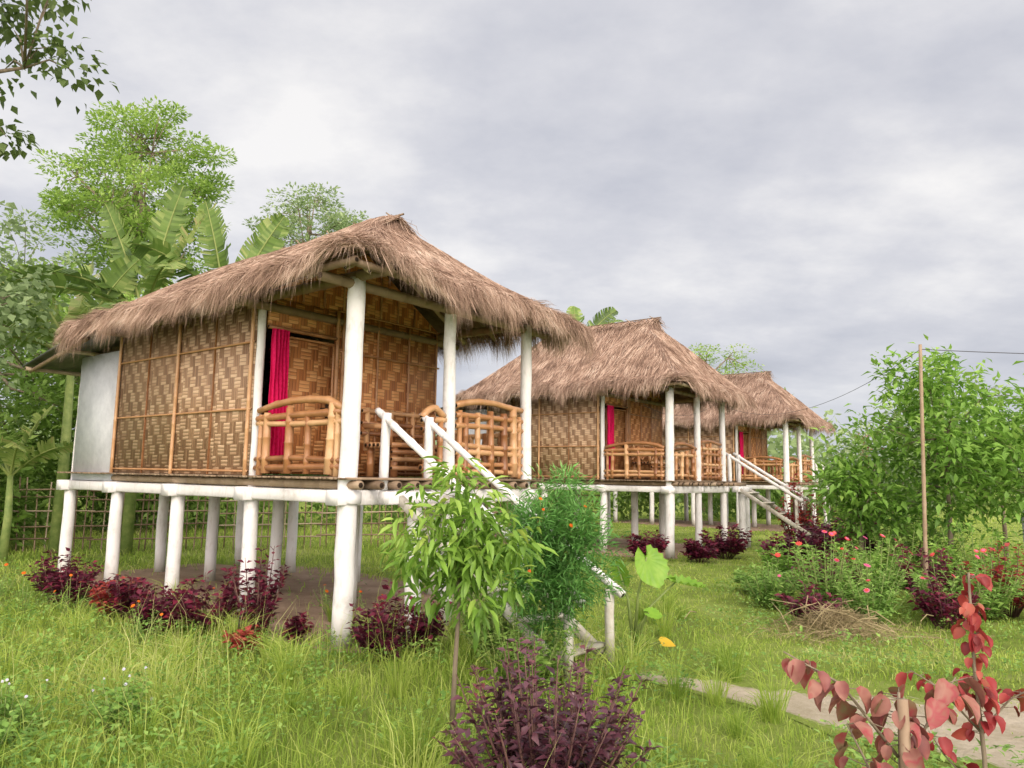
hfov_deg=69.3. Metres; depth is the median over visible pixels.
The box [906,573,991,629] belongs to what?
purple shrub
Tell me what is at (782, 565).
leafy shrub
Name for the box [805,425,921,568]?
garden tree
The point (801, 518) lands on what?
purple shrub
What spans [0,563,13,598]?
cosmos plant
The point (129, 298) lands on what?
dense tree
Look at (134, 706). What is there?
wildflower plant
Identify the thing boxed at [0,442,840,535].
undergrowth
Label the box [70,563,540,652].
bare soil
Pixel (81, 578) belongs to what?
purple shrub
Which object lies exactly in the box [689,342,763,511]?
tall tree
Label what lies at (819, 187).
sky
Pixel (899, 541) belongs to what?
leafy shrub
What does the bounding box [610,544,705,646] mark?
elephant ear plant
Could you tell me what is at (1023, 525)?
garden post
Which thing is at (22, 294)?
broadleaf tree
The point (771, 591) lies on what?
zinnia plant
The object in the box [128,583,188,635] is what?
purple shrub
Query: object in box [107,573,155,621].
purple shrub
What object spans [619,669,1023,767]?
path
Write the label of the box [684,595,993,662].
straw pile
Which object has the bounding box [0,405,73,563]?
banana plant
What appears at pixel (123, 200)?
tall tree
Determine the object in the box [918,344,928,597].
utility pole
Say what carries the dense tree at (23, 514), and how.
on the ground at (760, 663)
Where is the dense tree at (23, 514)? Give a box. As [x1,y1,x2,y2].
[0,416,51,551]
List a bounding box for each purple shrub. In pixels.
[22,547,104,602]
[37,563,110,607]
[88,574,149,617]
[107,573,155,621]
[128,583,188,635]
[168,563,242,636]
[225,545,291,636]
[281,611,314,643]
[343,580,423,662]
[394,601,453,654]
[620,529,669,555]
[679,536,718,562]
[699,522,754,558]
[758,533,818,569]
[775,473,822,549]
[775,580,846,623]
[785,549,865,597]
[790,519,858,568]
[804,502,883,568]
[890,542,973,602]
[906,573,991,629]
[958,541,1023,617]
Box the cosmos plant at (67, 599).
[51,574,93,615]
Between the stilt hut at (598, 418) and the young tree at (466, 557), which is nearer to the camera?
the young tree at (466, 557)
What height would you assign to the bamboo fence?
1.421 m
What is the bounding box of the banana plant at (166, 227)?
[0,184,205,554]
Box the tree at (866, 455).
[857,433,885,496]
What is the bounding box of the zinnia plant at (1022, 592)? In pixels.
[1008,575,1023,601]
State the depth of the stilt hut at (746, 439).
24.31 m
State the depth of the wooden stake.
2.01 m
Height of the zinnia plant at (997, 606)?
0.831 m
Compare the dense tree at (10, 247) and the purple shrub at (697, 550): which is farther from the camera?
the dense tree at (10, 247)
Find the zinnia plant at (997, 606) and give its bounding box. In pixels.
[940,547,1023,620]
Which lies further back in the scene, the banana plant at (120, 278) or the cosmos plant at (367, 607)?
the banana plant at (120, 278)
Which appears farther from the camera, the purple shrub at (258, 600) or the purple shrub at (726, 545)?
the purple shrub at (726, 545)
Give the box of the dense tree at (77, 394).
[34,293,201,531]
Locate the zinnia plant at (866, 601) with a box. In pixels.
[831,564,912,624]
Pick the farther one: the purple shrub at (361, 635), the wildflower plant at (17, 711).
the purple shrub at (361, 635)
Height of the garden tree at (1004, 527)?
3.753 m
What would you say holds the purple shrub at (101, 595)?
on the ground at (760, 663)
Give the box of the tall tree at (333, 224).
[242,181,370,511]
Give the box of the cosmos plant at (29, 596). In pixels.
[0,571,53,613]
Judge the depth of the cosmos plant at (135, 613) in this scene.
6.53 m
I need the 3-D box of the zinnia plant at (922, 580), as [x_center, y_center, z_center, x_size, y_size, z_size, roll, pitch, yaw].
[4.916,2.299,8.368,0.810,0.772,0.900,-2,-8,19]
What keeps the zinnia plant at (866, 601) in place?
on the ground at (760, 663)
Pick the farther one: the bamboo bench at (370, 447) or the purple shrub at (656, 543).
the purple shrub at (656, 543)
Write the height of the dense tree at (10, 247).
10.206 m
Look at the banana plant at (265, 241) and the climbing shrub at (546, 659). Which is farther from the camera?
the banana plant at (265, 241)
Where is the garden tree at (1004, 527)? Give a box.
[914,378,1023,563]
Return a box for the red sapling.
[895,573,1023,767]
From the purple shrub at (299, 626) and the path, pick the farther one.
the purple shrub at (299, 626)
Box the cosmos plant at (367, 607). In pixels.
[353,590,401,625]
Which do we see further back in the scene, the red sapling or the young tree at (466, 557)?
the young tree at (466, 557)
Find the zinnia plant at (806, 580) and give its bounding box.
[782,530,870,605]
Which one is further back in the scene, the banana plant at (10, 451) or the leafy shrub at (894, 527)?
the leafy shrub at (894, 527)
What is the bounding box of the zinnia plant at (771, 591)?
[733,552,802,609]
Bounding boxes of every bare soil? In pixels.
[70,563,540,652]
[494,533,711,558]
[614,519,817,531]
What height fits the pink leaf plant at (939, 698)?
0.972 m
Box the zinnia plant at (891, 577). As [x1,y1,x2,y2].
[830,534,915,608]
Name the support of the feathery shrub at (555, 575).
on the ground at (760, 663)
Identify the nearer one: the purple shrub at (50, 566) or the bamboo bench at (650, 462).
the purple shrub at (50, 566)
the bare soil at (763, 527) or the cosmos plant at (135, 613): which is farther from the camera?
the bare soil at (763, 527)
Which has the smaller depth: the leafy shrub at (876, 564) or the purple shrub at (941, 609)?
the purple shrub at (941, 609)
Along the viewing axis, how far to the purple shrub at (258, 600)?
6.93 m
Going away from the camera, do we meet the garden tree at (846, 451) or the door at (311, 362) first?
the door at (311, 362)
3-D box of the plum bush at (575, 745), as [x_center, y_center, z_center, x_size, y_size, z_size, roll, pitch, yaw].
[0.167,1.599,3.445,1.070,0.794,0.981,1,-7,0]
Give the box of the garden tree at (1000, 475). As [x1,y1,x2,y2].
[953,385,1023,523]
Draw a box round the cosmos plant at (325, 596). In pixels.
[313,588,332,615]
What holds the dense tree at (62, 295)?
on the ground at (760, 663)
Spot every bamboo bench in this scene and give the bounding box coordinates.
[360,407,456,477]
[629,445,679,479]
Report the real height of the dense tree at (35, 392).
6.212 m
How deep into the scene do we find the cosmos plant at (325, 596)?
8.07 m
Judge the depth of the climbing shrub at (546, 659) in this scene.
5.27 m
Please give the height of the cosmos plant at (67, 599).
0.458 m
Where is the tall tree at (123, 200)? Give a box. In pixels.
[29,95,237,297]
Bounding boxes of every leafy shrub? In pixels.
[731,563,795,593]
[754,540,817,580]
[803,539,912,591]
[837,487,933,554]
[853,523,936,589]
[875,494,971,565]
[911,517,1023,594]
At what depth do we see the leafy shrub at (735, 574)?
10.07 m
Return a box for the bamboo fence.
[0,477,599,552]
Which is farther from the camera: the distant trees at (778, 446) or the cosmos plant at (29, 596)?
the distant trees at (778, 446)
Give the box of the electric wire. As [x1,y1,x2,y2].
[644,349,1023,415]
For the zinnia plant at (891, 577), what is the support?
on the ground at (760, 663)
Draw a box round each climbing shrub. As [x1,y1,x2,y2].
[450,572,573,663]
[474,611,579,696]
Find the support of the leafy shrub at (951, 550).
on the ground at (760, 663)
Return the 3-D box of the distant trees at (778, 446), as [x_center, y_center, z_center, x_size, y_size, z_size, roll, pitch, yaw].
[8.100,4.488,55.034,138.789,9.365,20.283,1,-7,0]
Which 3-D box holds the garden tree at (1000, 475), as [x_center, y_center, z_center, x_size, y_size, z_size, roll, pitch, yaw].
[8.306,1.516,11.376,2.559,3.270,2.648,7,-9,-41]
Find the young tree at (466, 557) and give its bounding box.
[372,446,558,737]
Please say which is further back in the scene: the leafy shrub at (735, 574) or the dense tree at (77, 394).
the dense tree at (77, 394)
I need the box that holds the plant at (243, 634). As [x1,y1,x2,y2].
[221,625,263,655]
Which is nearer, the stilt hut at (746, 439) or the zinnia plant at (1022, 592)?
the zinnia plant at (1022, 592)
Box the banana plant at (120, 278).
[0,255,141,554]
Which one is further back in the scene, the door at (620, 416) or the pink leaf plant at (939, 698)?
the door at (620, 416)
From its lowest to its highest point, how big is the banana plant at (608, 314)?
6.356 m
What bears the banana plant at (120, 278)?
on the ground at (760, 663)
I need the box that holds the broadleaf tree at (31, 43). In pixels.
[0,0,118,160]
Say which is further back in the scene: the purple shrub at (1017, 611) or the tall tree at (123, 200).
the tall tree at (123, 200)
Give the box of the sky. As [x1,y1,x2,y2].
[0,0,1023,480]
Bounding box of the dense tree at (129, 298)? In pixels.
[40,276,176,522]
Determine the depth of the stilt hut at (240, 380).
8.49 m
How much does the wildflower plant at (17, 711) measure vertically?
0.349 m
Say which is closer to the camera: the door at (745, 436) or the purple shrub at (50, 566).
the purple shrub at (50, 566)
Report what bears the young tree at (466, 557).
on the ground at (760, 663)
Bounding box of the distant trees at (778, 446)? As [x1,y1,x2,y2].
[5,387,1023,505]
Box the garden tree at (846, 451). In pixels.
[799,407,950,554]
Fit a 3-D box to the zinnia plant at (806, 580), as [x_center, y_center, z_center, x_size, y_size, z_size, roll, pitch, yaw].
[3.658,2.211,8.735,0.947,0.999,0.911,1,-7,0]
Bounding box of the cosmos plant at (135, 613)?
[109,600,163,646]
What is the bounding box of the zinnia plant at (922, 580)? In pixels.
[908,552,990,623]
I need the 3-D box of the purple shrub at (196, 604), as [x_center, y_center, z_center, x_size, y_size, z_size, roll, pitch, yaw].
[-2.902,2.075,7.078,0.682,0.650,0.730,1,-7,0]
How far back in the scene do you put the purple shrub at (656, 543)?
13.94 m
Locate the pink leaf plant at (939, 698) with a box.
[781,651,984,767]
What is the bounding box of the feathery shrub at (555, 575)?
[487,460,634,687]
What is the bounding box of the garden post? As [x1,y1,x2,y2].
[1021,509,1023,541]
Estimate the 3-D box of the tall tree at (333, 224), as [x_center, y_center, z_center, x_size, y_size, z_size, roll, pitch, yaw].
[-8.567,-1.716,30.354,5.430,13.839,5.240,1,-7,0]
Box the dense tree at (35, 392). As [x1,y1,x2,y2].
[0,292,91,504]
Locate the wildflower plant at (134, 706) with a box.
[77,666,167,736]
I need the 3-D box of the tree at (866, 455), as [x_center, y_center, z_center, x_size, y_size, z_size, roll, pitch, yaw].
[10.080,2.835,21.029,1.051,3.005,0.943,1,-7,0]
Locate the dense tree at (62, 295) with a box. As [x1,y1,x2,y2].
[0,242,86,431]
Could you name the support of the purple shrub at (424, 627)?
on the ground at (760, 663)
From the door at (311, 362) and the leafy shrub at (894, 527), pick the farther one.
the leafy shrub at (894, 527)
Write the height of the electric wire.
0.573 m
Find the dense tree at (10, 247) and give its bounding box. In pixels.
[0,205,105,439]
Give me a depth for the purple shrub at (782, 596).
8.03 m
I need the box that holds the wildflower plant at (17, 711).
[0,678,57,742]
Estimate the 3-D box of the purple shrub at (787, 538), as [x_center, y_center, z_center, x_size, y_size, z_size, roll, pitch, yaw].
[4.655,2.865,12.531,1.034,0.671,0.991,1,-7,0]
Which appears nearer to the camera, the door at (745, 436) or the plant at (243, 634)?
the plant at (243, 634)
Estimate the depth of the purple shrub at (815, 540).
12.28 m
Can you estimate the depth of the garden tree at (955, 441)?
11.25 m
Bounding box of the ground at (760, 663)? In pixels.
[0,487,1023,767]
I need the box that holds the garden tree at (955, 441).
[834,334,1023,573]
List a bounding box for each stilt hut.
[22,212,625,683]
[436,316,820,557]
[613,370,846,531]
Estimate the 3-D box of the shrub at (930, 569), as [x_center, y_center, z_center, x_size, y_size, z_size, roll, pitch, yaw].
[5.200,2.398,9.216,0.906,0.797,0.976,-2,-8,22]
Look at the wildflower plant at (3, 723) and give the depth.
3.89 m
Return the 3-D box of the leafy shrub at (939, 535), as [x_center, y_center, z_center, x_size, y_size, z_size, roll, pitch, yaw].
[6.933,2.525,12.658,1.608,1.455,1.444,4,-8,-24]
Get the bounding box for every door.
[269,336,334,473]
[605,408,626,478]
[738,433,749,479]
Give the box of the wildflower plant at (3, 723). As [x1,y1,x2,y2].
[0,711,42,759]
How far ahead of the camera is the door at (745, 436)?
24.49 m
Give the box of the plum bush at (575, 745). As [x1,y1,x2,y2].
[431,636,663,767]
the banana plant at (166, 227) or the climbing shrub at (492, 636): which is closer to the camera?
the climbing shrub at (492, 636)
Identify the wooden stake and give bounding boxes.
[897,698,910,767]
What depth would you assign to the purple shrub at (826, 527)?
13.07 m
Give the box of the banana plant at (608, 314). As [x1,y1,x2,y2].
[566,306,622,510]
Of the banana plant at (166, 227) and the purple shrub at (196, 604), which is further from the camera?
the banana plant at (166, 227)
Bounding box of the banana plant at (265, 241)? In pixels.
[127,199,289,548]
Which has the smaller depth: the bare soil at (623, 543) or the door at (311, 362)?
the door at (311, 362)
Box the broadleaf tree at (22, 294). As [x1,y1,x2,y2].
[0,200,68,398]
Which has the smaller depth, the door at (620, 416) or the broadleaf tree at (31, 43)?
the broadleaf tree at (31, 43)

